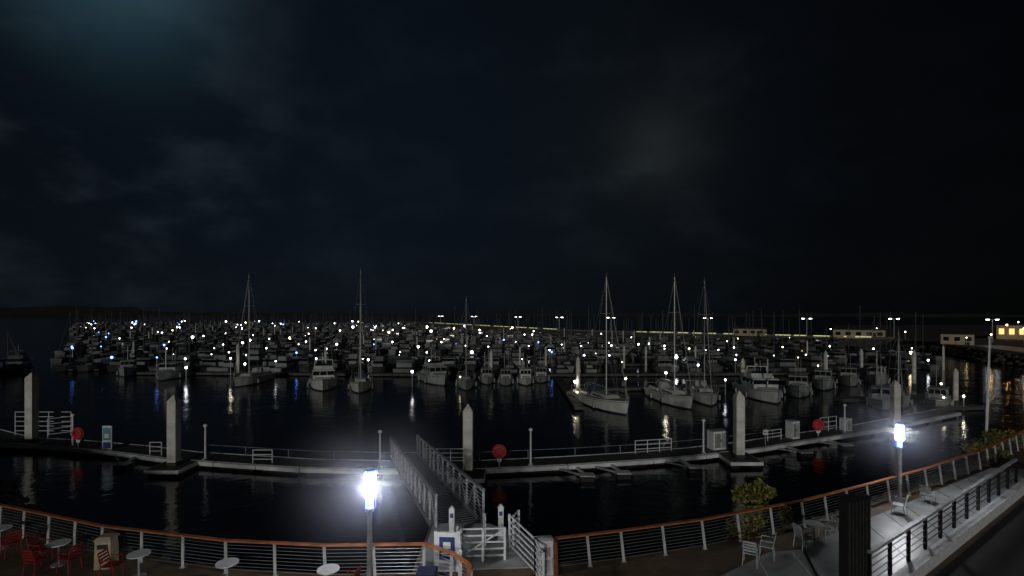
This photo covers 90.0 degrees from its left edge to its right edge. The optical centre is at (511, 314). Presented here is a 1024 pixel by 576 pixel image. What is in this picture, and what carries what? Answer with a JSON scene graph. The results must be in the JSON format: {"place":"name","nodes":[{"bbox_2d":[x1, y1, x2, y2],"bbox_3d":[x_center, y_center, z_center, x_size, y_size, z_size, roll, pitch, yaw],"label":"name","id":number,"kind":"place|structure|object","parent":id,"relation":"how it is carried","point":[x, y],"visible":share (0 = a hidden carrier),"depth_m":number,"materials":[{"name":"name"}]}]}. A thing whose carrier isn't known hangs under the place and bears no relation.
{"place":"outdoors","nodes":[
{"label":"outdoors","id":0,"kind":"place"},
{"bbox_2d":[420,523,533,569],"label":"landing slab","id":1,"kind":"structure","parent":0,"point":[514,560],"depth_m":18.39,"materials":[{"name":"concrete"}]},
{"bbox_2d":[0,316,1023,573],"bbox_3d":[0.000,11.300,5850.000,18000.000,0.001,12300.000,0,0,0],"label":"water","id":2,"kind":"structure","parent":0,"point":[284,414],"depth_m":45.24,"materials":[{"name":"black liquid"}]},
{"bbox_2d":[0,329,21,375],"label":"sailing yacht","id":3,"kind":"object","parent":2,"relation":"on","point":[6,369],"visible":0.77,"depth_m":97.61,"materials":[{"name":"white plastic"}]},
{"bbox_2d":[6,348,33,372],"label":"motorboat","id":4,"kind":"object","parent":2,"relation":"on","point":[23,358],"visible":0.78,"depth_m":101.57,"materials":[{"name":"white plastic"}]},
{"bbox_2d":[117,348,139,376],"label":"motorboat","id":5,"kind":"object","parent":2,"relation":"on","point":[129,367],"visible":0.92,"depth_m":94.83,"materials":[{"name":"white plastic"}]},
{"bbox_2d":[155,348,191,380],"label":"motor yacht","id":6,"kind":"object","parent":2,"relation":"on","point":[169,370],"visible":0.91,"depth_m":90.08,"materials":[{"name":"white plastic"}]},
{"bbox_2d":[236,344,239,375],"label":"mooring pile","id":7,"kind":"object","parent":2,"relation":"in","point":[238,364],"visible":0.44,"depth_m":93.27,"materials":[{"name":"concrete"}]},
{"bbox_2d":[233,277,274,386],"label":"sailing yacht","id":8,"kind":"object","parent":2,"relation":"on","point":[257,374],"visible":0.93,"depth_m":83.72,"materials":[{"name":"white plastic"}]},
{"bbox_2d":[307,357,339,390],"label":"motor yacht","id":9,"kind":"object","parent":2,"relation":"on","point":[324,377],"visible":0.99,"depth_m":78.56,"materials":[{"name":"white plastic"}]},
{"bbox_2d":[348,272,373,392],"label":"sailing yacht","id":10,"kind":"object","parent":2,"relation":"on","point":[361,382],"visible":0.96,"depth_m":76.45,"materials":[{"name":"white plastic"}]},
{"bbox_2d":[416,355,449,385],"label":"motor yacht","id":11,"kind":"object","parent":2,"relation":"on","point":[433,372],"visible":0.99,"depth_m":84.14,"materials":[{"name":"white plastic"}]},
{"bbox_2d":[455,299,476,389],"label":"sailing yacht","id":12,"kind":"object","parent":2,"relation":"on","point":[466,380],"visible":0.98,"depth_m":79.00,"materials":[{"name":"white plastic"}]},
{"bbox_2d":[0,409,960,481],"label":"floating pontoon","id":13,"kind":"object","parent":2,"relation":"on","point":[351,467],"visible":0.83,"depth_m":38.79,"materials":[{"name":"grey concrete"}]},
{"bbox_2d":[15,412,71,434],"bbox_3d":[-42.000,9.747,45.867,5.070,2.106,0.061,0,0,0],"label":"guard rail","id":14,"kind":"object","parent":13,"relation":"on","point":[48,416],"visible":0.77,"depth_m":45.85,"materials":[{"name":"metal"}]},
{"bbox_2d":[47,416,71,438],"bbox_3d":[-39.600,9.897,44.867,0.061,1.806,1.670,0,0,44],"label":"guard rail","id":15,"kind":"object","parent":13,"relation":"on","point":[56,428],"visible":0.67,"depth_m":44.64,"materials":[{"name":"metal"}]},
{"bbox_2d":[72,427,84,446],"bbox_3d":[-35.300,9.993,41.593,1.000,1.615,0.240,0,0,0],"label":"life ring stand","id":16,"kind":"object","parent":13,"relation":"on","point":[78,433],"visible":1,"depth_m":41.62,"materials":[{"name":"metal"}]},
{"bbox_2d":[102,426,112,449],"bbox_3d":[-32.400,9.875,41.015,0.740,1.950,0.300,0,0,0],"label":"information board","id":17,"kind":"object","parent":13,"relation":"on","point":[107,437],"visible":0.95,"depth_m":40.94,"materials":[{"name":"white paint"}]},
{"bbox_2d":[202,424,208,459],"bbox_3d":[-22.800,9.460,38.061,0.300,2.680,0.300,0,0,0],"label":"dock light pole","id":18,"kind":"object","parent":13,"relation":"on","point":[204,425],"visible":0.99,"depth_m":38.01,"materials":[{"name":"metal"}]},
{"bbox_2d":[377,430,382,467],"bbox_3d":[-9.300,9.460,36.050,0.300,2.680,0.300,0,0,0],"label":"dock light pole","id":19,"kind":"object","parent":13,"relation":"on","point":[379,432],"visible":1,"depth_m":36.00,"materials":[{"name":"metal"}]},
{"bbox_2d":[424,448,462,460],"bbox_3d":[-5.000,10.322,37.661,2.970,0.956,0.061,0,0,0],"label":"guard rail","id":20,"kind":"object","parent":13,"relation":"on","point":[450,453],"visible":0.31,"depth_m":37.64,"materials":[{"name":"metal"}]},
{"bbox_2d":[492,444,505,466],"bbox_3d":[-0.900,9.993,36.185,1.000,1.615,0.240,0,0,0],"label":"life ring stand","id":21,"kind":"object","parent":13,"relation":"on","point":[499,451],"visible":1,"depth_m":36.21,"materials":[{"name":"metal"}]},
{"bbox_2d":[635,438,671,453],"bbox_3d":[11.100,10.297,40.177,3.170,1.006,0.061,0,0,-13],"label":"guard rail","id":22,"kind":"object","parent":13,"relation":"on","point":[647,444],"visible":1,"depth_m":40.16,"materials":[{"name":"metal"}]},
{"bbox_2d":[707,428,727,449],"bbox_3d":[16.600,10.045,41.349,1.500,1.510,0.900,0,0,-17],"label":"service cabinet","id":23,"kind":"object","parent":13,"relation":"on","point":[717,439],"visible":1,"depth_m":41.00,"materials":[{"name":"metal"}]},
{"bbox_2d":[785,419,799,438],"bbox_3d":[24.600,10.020,44.900,0.850,1.560,0.900,0,0,-17],"label":"service cabinet","id":24,"kind":"object","parent":13,"relation":"on","point":[792,428],"visible":1,"depth_m":44.59,"materials":[{"name":"metal"}]},
{"bbox_2d":[812,419,823,435],"bbox_3d":[26.900,9.993,44.921,1.000,1.615,0.240,0,0,0],"label":"life ring stand","id":25,"kind":"object","parent":13,"relation":"on","point":[818,424],"visible":1,"depth_m":44.95,"materials":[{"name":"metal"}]},
{"bbox_2d":[839,417,851,430],"bbox_3d":[31.200,10.220,47.883,0.700,1.160,0.900,0,0,-17],"label":"service cabinet","id":26,"kind":"object","parent":13,"relation":"on","point":[848,424],"visible":0.9,"depth_m":47.55,"materials":[{"name":"metal"}]},
{"bbox_2d":[478,352,494,384],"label":"motorboat","id":27,"kind":"object","parent":2,"relation":"on","point":[485,377],"visible":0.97,"depth_m":84.15,"materials":[{"name":"white plastic"}]},
{"bbox_2d":[50,305,941,372],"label":"distant moored boats","id":28,"kind":"object","parent":2,"relation":"on","point":[148,351],"visible":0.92,"depth_m":138.19,"materials":[{"name":"white plastic"}]},
{"bbox_2d":[498,353,513,385],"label":"motorboat","id":29,"kind":"object","parent":2,"relation":"on","point":[506,377],"visible":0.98,"depth_m":82.69,"materials":[{"name":"white plastic"}]},
{"bbox_2d":[68,320,963,410],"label":"marina pontoons","id":30,"kind":"object","parent":2,"relation":"on","point":[344,372],"visible":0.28,"depth_m":103.20,"materials":[{"name":"grey wood"}]},
{"bbox_2d":[71,321,964,397],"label":"pontoon lights","id":31,"kind":"object","parent":30,"relation":"on","point":[676,356],"visible":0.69,"depth_m":133.56,"materials":[{"name":"white"}]},
{"bbox_2d":[516,352,533,385],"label":"motorboat","id":32,"kind":"object","parent":2,"relation":"on","point":[523,377],"visible":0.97,"depth_m":83.14,"materials":[{"name":"white plastic"}]},
{"bbox_2d":[533,351,549,382],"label":"motorboat","id":33,"kind":"object","parent":2,"relation":"on","point":[541,373],"visible":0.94,"depth_m":86.13,"materials":[{"name":"white plastic"}]},
{"bbox_2d":[576,357,579,388],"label":"mooring pile","id":34,"kind":"object","parent":2,"relation":"in","point":[577,372],"visible":0.55,"depth_m":70.38,"materials":[{"name":"concrete"}]},
{"bbox_2d":[571,276,628,414],"bbox_3d":[11.200,3.250,63.000,4.290,16.700,12.500,0,0,-17],"label":"sailing yacht","id":35,"kind":"object","parent":2,"relation":"on","point":[596,396],"visible":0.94,"depth_m":61.66,"materials":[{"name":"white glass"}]},
{"bbox_2d":[390,321,894,345],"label":"breakwater","id":36,"kind":"object","parent":2,"relation":"in","point":[858,341],"visible":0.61,"depth_m":234.87,"materials":[{"name":"stone"}]},
{"bbox_2d":[429,322,868,336],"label":"breakwater wall lights","id":37,"kind":"object","parent":36,"relation":"on","point":[673,332],"visible":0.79,"depth_m":230.53,"materials":[{"name":"yellow"}]},
{"bbox_2d":[733,327,767,335],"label":"harbour hut","id":38,"kind":"object","parent":36,"relation":"on","point":[740,331],"visible":0.81,"depth_m":211.02,"materials":[{"name":"concrete"}]},
{"bbox_2d":[832,327,885,338],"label":"harbour office","id":39,"kind":"structure","parent":36,"relation":"on","point":[840,332],"depth_m":189.82,"materials":[{"name":"concrete"}]},
{"bbox_2d":[644,273,692,409],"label":"sailing yacht","id":40,"kind":"object","parent":2,"relation":"on","point":[666,392],"visible":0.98,"depth_m":65.01,"materials":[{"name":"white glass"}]},
{"bbox_2d":[685,277,720,405],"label":"sailing yacht","id":41,"kind":"object","parent":2,"relation":"on","point":[703,393],"visible":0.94,"depth_m":66.53,"materials":[{"name":"white plastic"}]},
{"bbox_2d":[731,357,783,403],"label":"motor yacht","id":42,"kind":"object","parent":2,"relation":"on","point":[759,385],"visible":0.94,"depth_m":68.22,"materials":[{"name":"white plastic"}]},
{"bbox_2d":[554,376,985,409],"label":"mooring pontoon","id":43,"kind":"object","parent":2,"relation":"on","point":[574,401],"visible":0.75,"depth_m":67.22,"materials":[{"name":"concrete"}]},
{"bbox_2d":[784,359,812,397],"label":"motorboat","id":44,"kind":"object","parent":2,"relation":"on","point":[796,383],"visible":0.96,"depth_m":71.02,"materials":[{"name":"white plastic"}]},
{"bbox_2d":[810,353,835,390],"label":"motorboat","id":45,"kind":"object","parent":2,"relation":"on","point":[824,378],"visible":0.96,"depth_m":77.62,"materials":[{"name":"white plastic"}]},
{"bbox_2d":[823,350,827,369],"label":"mooring pile","id":46,"kind":"object","parent":2,"relation":"in","point":[825,360],"visible":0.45,"depth_m":79.76,"materials":[{"name":"concrete"}]},
{"bbox_2d":[835,361,860,386],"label":"motorboat","id":47,"kind":"object","parent":2,"relation":"on","point":[847,376],"visible":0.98,"depth_m":81.67,"materials":[{"name":"white plastic"}]},
{"bbox_2d":[859,349,862,377],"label":"mooring pile","id":48,"kind":"object","parent":2,"relation":"in","point":[860,363],"visible":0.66,"depth_m":87.81,"materials":[{"name":"concrete"}]},
{"bbox_2d":[866,366,889,409],"bbox_3d":[45.523,8.900,63.182,2.985,5.400,7.440,0,0,34],"label":"motorboat","id":49,"kind":"object","parent":2,"relation":"on","point":[878,398],"visible":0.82,"depth_m":61.85,"materials":[{"name":"white plastic"}]},
{"bbox_2d":[865,351,890,384],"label":"motorboat","id":50,"kind":"object","parent":2,"relation":"on","point":[874,375],"visible":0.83,"depth_m":82.71,"materials":[{"name":"white plastic"}]},
{"bbox_2d":[887,328,912,408],"bbox_3d":[48.600,6.650,64.500,2.839,9.900,8.000,0,0,30],"label":"sailing yacht","id":51,"kind":"object","parent":2,"relation":"on","point":[905,398],"visible":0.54,"depth_m":62.91,"materials":[{"name":"white plastic"}]},
{"bbox_2d":[911,350,915,387],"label":"mooring pile","id":52,"kind":"object","parent":2,"relation":"in","point":[913,369],"visible":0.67,"depth_m":78.80,"materials":[{"name":"concrete"}]},
{"bbox_2d":[923,365,953,405],"bbox_3d":[52.149,8.949,62.655,2.789,5.302,6.930,0,0,44],"label":"motorboat","id":53,"kind":"object","parent":2,"relation":"on","point":[936,394],"visible":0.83,"depth_m":61.75,"materials":[{"name":"white plastic"}]},
{"bbox_2d":[952,368,958,404],"bbox_3d":[55.000,9.950,63.500,0.620,6.700,0.590,0,0,0],"label":"mooring pile","id":54,"kind":"object","parent":2,"relation":"in","point":[955,385],"visible":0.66,"depth_m":63.28,"materials":[{"name":"concrete"}]},
{"bbox_2d":[0,448,1023,575],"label":"promenade pavement","id":55,"kind":"structure","parent":0,"point":[719,558],"depth_m":17.56,"materials":[{"name":"concrete"}]},
{"bbox_2d":[0,524,12,549],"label":"cafe table","id":56,"kind":"object","parent":55,"relation":"on","point":[5,527],"visible":0.74,"depth_m":18.63,"materials":[{"name":"white paint"}]},
{"bbox_2d":[0,529,22,559],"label":"cafe chair","id":57,"kind":"object","parent":55,"relation":"on","point":[17,540],"visible":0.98,"depth_m":18.00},
{"bbox_2d":[21,550,49,575],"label":"cafe chair","id":58,"kind":"object","parent":55,"relation":"on","point":[37,558],"visible":1,"depth_m":16.60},
{"bbox_2d":[26,533,53,564],"bbox_3d":[-16.238,8.051,17.600,0.546,0.892,0.502,0,0,0],"label":"cafe chair","id":59,"kind":"object","parent":55,"relation":"on","point":[40,548],"visible":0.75,"depth_m":17.59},
{"bbox_2d":[46,538,71,567],"bbox_3d":[-15.400,8.120,17.400,0.660,0.750,0.660,0,0,0],"label":"cafe table","id":60,"kind":"object","parent":55,"relation":"on","point":[58,543],"visible":0.89,"depth_m":17.37,"materials":[{"name":"white paint"}]},
{"bbox_2d":[56,542,82,574],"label":"cafe chair","id":61,"kind":"object","parent":55,"relation":"on","point":[71,555],"visible":1,"depth_m":16.90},
{"bbox_2d":[93,532,119,569],"bbox_3d":[-13.700,7.970,17.300,0.560,1.050,0.560,0,0,-11],"label":"litter bin","id":62,"kind":"object","parent":55,"relation":"on","point":[103,541],"visible":0.86,"depth_m":17.10,"materials":[{"name":"beige metal"}]},
{"bbox_2d":[97,548,123,575],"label":"cafe chair","id":63,"kind":"object","parent":55,"relation":"on","point":[109,564],"visible":1,"depth_m":16.46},
{"bbox_2d":[126,549,150,575],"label":"cafe table","id":64,"kind":"object","parent":55,"relation":"on","point":[138,554],"visible":1,"depth_m":16.59,"materials":[{"name":"white paint"}]},
{"bbox_2d":[215,557,238,575],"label":"cafe table","id":65,"kind":"object","parent":55,"relation":"on","point":[226,563],"visible":1,"depth_m":15.97,"materials":[{"name":"white paint"}]},
{"bbox_2d":[0,503,473,575],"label":"promenade railing","id":66,"kind":"object","parent":55,"relation":"on","point":[469,569],"visible":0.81,"depth_m":16.79,"materials":[{"name":"paint"}]},
{"bbox_2d":[317,564,339,575],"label":"cafe table","id":67,"kind":"object","parent":55,"relation":"on","point":[327,569],"visible":1,"depth_m":15.56,"materials":[{"name":"white paint"}]},
{"bbox_2d":[364,467,375,575],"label":"street lamp","id":68,"kind":"object","parent":55,"relation":"on","point":[370,484],"visible":1,"depth_m":14.43,"materials":[{"name":"metal"}]},
{"bbox_2d":[415,566,438,575],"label":"wheelie bin","id":69,"kind":"object","parent":55,"relation":"on","point":[427,571],"visible":1,"depth_m":14.96,"materials":[{"name":"blue plastic"}]},
{"bbox_2d":[389,435,484,526],"bbox_3d":[-5.110,8.985,29.605,2.200,3.630,18.819,0,0,-19],"label":"gangway","id":70,"kind":"object","parent":55,"relation":"on","point":[434,495],"visible":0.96,"depth_m":25.77,"materials":[{"name":"metal"}]},
{"bbox_2d":[434,530,459,575],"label":"notice board","id":71,"kind":"object","parent":55,"relation":"on","point":[448,540],"visible":0.71,"depth_m":16.54,"materials":[{"name":"white paint"}]},
{"bbox_2d":[456,510,544,575],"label":"landing railing","id":72,"kind":"object","parent":55,"relation":"on","point":[542,563],"visible":0.86,"depth_m":17.24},
{"bbox_2d":[448,506,454,531],"bbox_3d":[-2.250,7.840,19.200,0.240,1.320,0.240,0,0,0],"label":"gate post","id":73,"kind":"object","parent":72,"relation":"on","point":[451,510],"visible":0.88,"depth_m":19.10,"materials":[{"name":"white paint"}]},
{"bbox_2d":[460,513,505,560],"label":"pedestrian gate","id":74,"kind":"structure","parent":72,"relation":"attached to","point":[484,541],"depth_m":17.64,"materials":[{"name":"metal"}]},
{"bbox_2d":[498,504,503,538],"bbox_3d":[-0.420,7.840,19.400,0.240,1.320,0.240,0,0,0],"label":"gate post","id":75,"kind":"object","parent":72,"relation":"on","point":[500,515],"visible":0.98,"depth_m":19.30,"materials":[{"name":"white paint"}]},
{"bbox_2d":[0,436,1022,572],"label":"riprap rocks","id":76,"kind":"object","parent":55,"relation":"on","point":[18,499],"visible":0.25,"depth_m":26.79,"materials":[{"name":"stone"}]},
{"bbox_2d":[722,517,760,539],"bbox_3d":[8.865,8.682,19.785,1.471,1.860,1.388,0,0,0],"label":"shrub","id":77,"kind":"object","parent":76,"relation":"on","point":[743,532],"visible":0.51,"depth_m":19.69,"materials":[{"name":"green plant"}]},
{"bbox_2d":[731,477,795,532],"bbox_3d":[10.149,8.025,20.879,2.346,2.584,1.648,0,0,0],"label":"shrub","id":78,"kind":"object","parent":76,"relation":"on","point":[757,493],"visible":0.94,"depth_m":20.59,"materials":[{"name":"green plant"}]},
{"bbox_2d":[959,437,1010,462],"bbox_3d":[28.764,8.434,31.020,2.704,1.975,1.584,0,0,0],"label":"shrub","id":79,"kind":"object","parent":76,"relation":"on","point":[970,448],"visible":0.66,"depth_m":30.99,"materials":[{"name":"green plant"}]},
{"bbox_2d":[984,336,990,442],"bbox_3d":[32.268,5.181,34.800,0.536,7.443,0.400,0,0,0],"label":"flagpole","id":80,"kind":"object","parent":76,"relation":"on","point":[987,396],"visible":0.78,"depth_m":34.76,"materials":[{"name":"metal"}]},
{"bbox_2d":[969,429,1023,456],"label":"shrub","id":81,"kind":"object","parent":76,"relation":"on","point":[988,434],"visible":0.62,"depth_m":32.75,"materials":[{"name":"green plant"}]},
{"bbox_2d":[534,535,553,575],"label":"access control cabinet","id":82,"kind":"object","parent":55,"relation":"on","point":[545,542],"visible":0.73,"depth_m":16.60,"materials":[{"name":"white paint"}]},
{"bbox_2d":[552,430,1023,575],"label":"promenade railing","id":83,"kind":"object","parent":55,"relation":"on","point":[555,559],"visible":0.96,"depth_m":19.79,"materials":[{"name":"metal"}]},
{"bbox_2d":[792,522,813,551],"bbox_3d":[10.562,8.051,18.593,0.546,0.892,0.502,0,0,-10],"label":"cafe chair","id":84,"kind":"object","parent":55,"relation":"on","point":[802,536],"visible":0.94,"depth_m":18.53,"materials":[{"name":"metal"}]},
{"bbox_2d":[804,520,823,542],"bbox_3d":[11.200,8.120,19.000,0.660,0.750,0.660,0,0,0],"label":"cafe table","id":85,"kind":"object","parent":55,"relation":"on","point":[814,524],"visible":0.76,"depth_m":18.98,"materials":[{"name":"white paint"}]},
{"bbox_2d":[838,493,870,575],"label":"dark gate pillar","id":86,"kind":"structure","parent":55,"relation":"on","point":[854,527],"depth_m":15.54,"materials":[{"name":"black metal"}]},
{"bbox_2d":[894,422,904,500],"bbox_3d":[17.800,6.725,23.500,0.400,3.550,0.400,0,0,0],"label":"street lamp","id":87,"kind":"object","parent":55,"relation":"on","point":[899,433],"visible":0.97,"depth_m":23.43,"materials":[{"name":"metal"}]},
{"bbox_2d":[804,468,1023,575],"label":"walkway ramp","id":88,"kind":"structure","parent":55,"relation":"on","point":[823,555],"depth_m":20.25,"materials":[{"name":"concrete"}]},
{"bbox_2d":[818,514,838,539],"bbox_3d":[11.938,8.051,19.300,0.546,0.892,0.502,0,0,0],"label":"cafe chair","id":89,"kind":"object","parent":88,"relation":"on","point":[828,527],"visible":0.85,"depth_m":19.23,"materials":[{"name":"metal"}]},
{"bbox_2d":[891,495,908,514],"bbox_3d":[16.425,8.051,21.671,0.502,0.892,0.546,0,0,-40],"label":"cafe chair","id":90,"kind":"object","parent":88,"relation":"on","point":[895,503],"visible":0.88,"depth_m":21.66,"materials":[{"name":"metal"}]},
{"bbox_2d":[919,484,935,504],"bbox_3d":[18.567,8.051,22.881,0.546,0.892,0.502,0,0,-30],"label":"cafe chair","id":91,"kind":"object","parent":88,"relation":"on","point":[925,493],"visible":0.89,"depth_m":22.79,"materials":[{"name":"metal"}]},
{"bbox_2d":[867,458,1017,575],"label":"ramp balustrade","id":92,"kind":"object","parent":88,"relation":"on","point":[906,529],"visible":0.89,"depth_m":19.13,"materials":[{"name":"black metal"}]},
{"bbox_2d":[891,478,1023,575],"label":"kerb wall","id":93,"kind":"structure","parent":55,"relation":"on","point":[928,560],"depth_m":18.95,"materials":[{"name":"white paint"}]},
{"bbox_2d":[0,306,1023,316],"bbox_3d":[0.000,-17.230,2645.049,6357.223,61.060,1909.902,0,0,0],"label":"distant hills","id":94,"kind":"structure","parent":0,"point":[65,311],"depth_m":2919.15,"materials":[{"name":"black"}]},
{"bbox_2d":[0,0,1023,314],"label":"sky","id":95,"kind":"structure","parent":0,"point":[499,156],"materials":[{"name":"black"}]},
{"bbox_2d":[721,549,815,575],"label":"footpath","id":96,"kind":"structure","parent":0,"point":[791,563],"depth_m":17.24,"materials":[{"name":"concrete"}]},
{"bbox_2d":[742,540,758,568],"bbox_3d":[8.081,8.051,17.367,0.502,0.892,0.546,0,0,30],"label":"cafe chair","id":97,"kind":"object","parent":96,"relation":"on","point":[750,550],"visible":1,"depth_m":17.21,"materials":[{"name":"metal"}]},
{"bbox_2d":[759,532,776,561],"bbox_3d":[8.933,8.051,17.881,0.546,0.892,0.502,0,0,30],"label":"cafe chair","id":98,"kind":"object","parent":96,"relation":"on","point":[766,544],"visible":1,"depth_m":17.82,"materials":[{"name":"metal"}]},
{"bbox_2d":[829,324,1023,364],"bbox_3d":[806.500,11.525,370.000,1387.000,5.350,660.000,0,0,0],"label":"shore ground","id":99,"kind":"structure","parent":0,"point":[928,333],"depth_m":227.98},
{"bbox_2d":[883,339,1023,365],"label":"shore rocks","id":100,"kind":"object","parent":99,"relation":"on","point":[976,354],"visible":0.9,"depth_m":135.57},
{"bbox_2d":[939,331,975,344],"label":"boat shed","id":101,"kind":"object","parent":99,"relation":"on","point":[954,337],"visible":0.98,"depth_m":151.20,"materials":[{"name":"concrete"}]},
{"bbox_2d":[936,501,1023,575],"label":"service road","id":102,"kind":"structure","parent":0,"point":[997,549],"depth_m":18.12,"materials":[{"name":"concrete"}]},
{"bbox_2d":[971,345,1023,352],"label":"shore road","id":103,"kind":"structure","parent":0,"point":[1015,349],"depth_m":137.52,"materials":[{"name":"asphalt"}]},
{"bbox_2d":[995,323,1023,338],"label":"waterfront building","id":104,"kind":"structure","parent":0,"point":[1012,330],"depth_m":184.64,"materials":[{"name":"concrete"}]},
{"label":"sea bed ground","id":105,"kind":"structure","parent":0,"visible":0},
{"bbox_2d":[2,373,59,450],"bbox_3d":[-41.000,9.625,43.700,2.400,9.350,2.730,0,0,0],"label":"concrete pile","id":106,"kind":"object","parent":105,"relation":"on","point":[32,408],"visible":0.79,"depth_m":43.39,"materials":[{"name":"grey concrete"}]},
{"bbox_2d":[144,395,201,476],"bbox_3d":[-24.300,10.025,36.800,2.400,8.550,2.730,0,0,0],"label":"concrete pile","id":107,"kind":"object","parent":105,"relation":"on","point":[174,465],"visible":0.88,"depth_m":36.49,"materials":[{"name":"grey concrete"}]},
{"bbox_2d":[449,404,485,485],"bbox_3d":[-3.000,10.200,35.000,2.400,8.200,2.730,0,0,0],"label":"concrete pile","id":108,"kind":"object","parent":105,"relation":"on","point":[478,476],"visible":0.59,"depth_m":34.68,"materials":[{"name":"grey concrete"}]},
{"bbox_2d":[718,391,763,467],"bbox_3d":[17.200,10.025,38.800,2.400,8.550,2.730,0,0,0],"label":"concrete pile","id":109,"kind":"object","parent":105,"relation":"on","point":[738,456],"visible":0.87,"depth_m":38.49,"materials":[{"name":"grey concrete"}]},
{"bbox_2d":[875,380,918,435],"bbox_3d":[36.600,10.275,48.900,2.400,8.050,2.730,0,0,0],"label":"concrete pile","id":110,"kind":"object","parent":105,"relation":"on","point":[895,401],"visible":0.58,"depth_m":48.59,"materials":[{"name":"grey concrete"}]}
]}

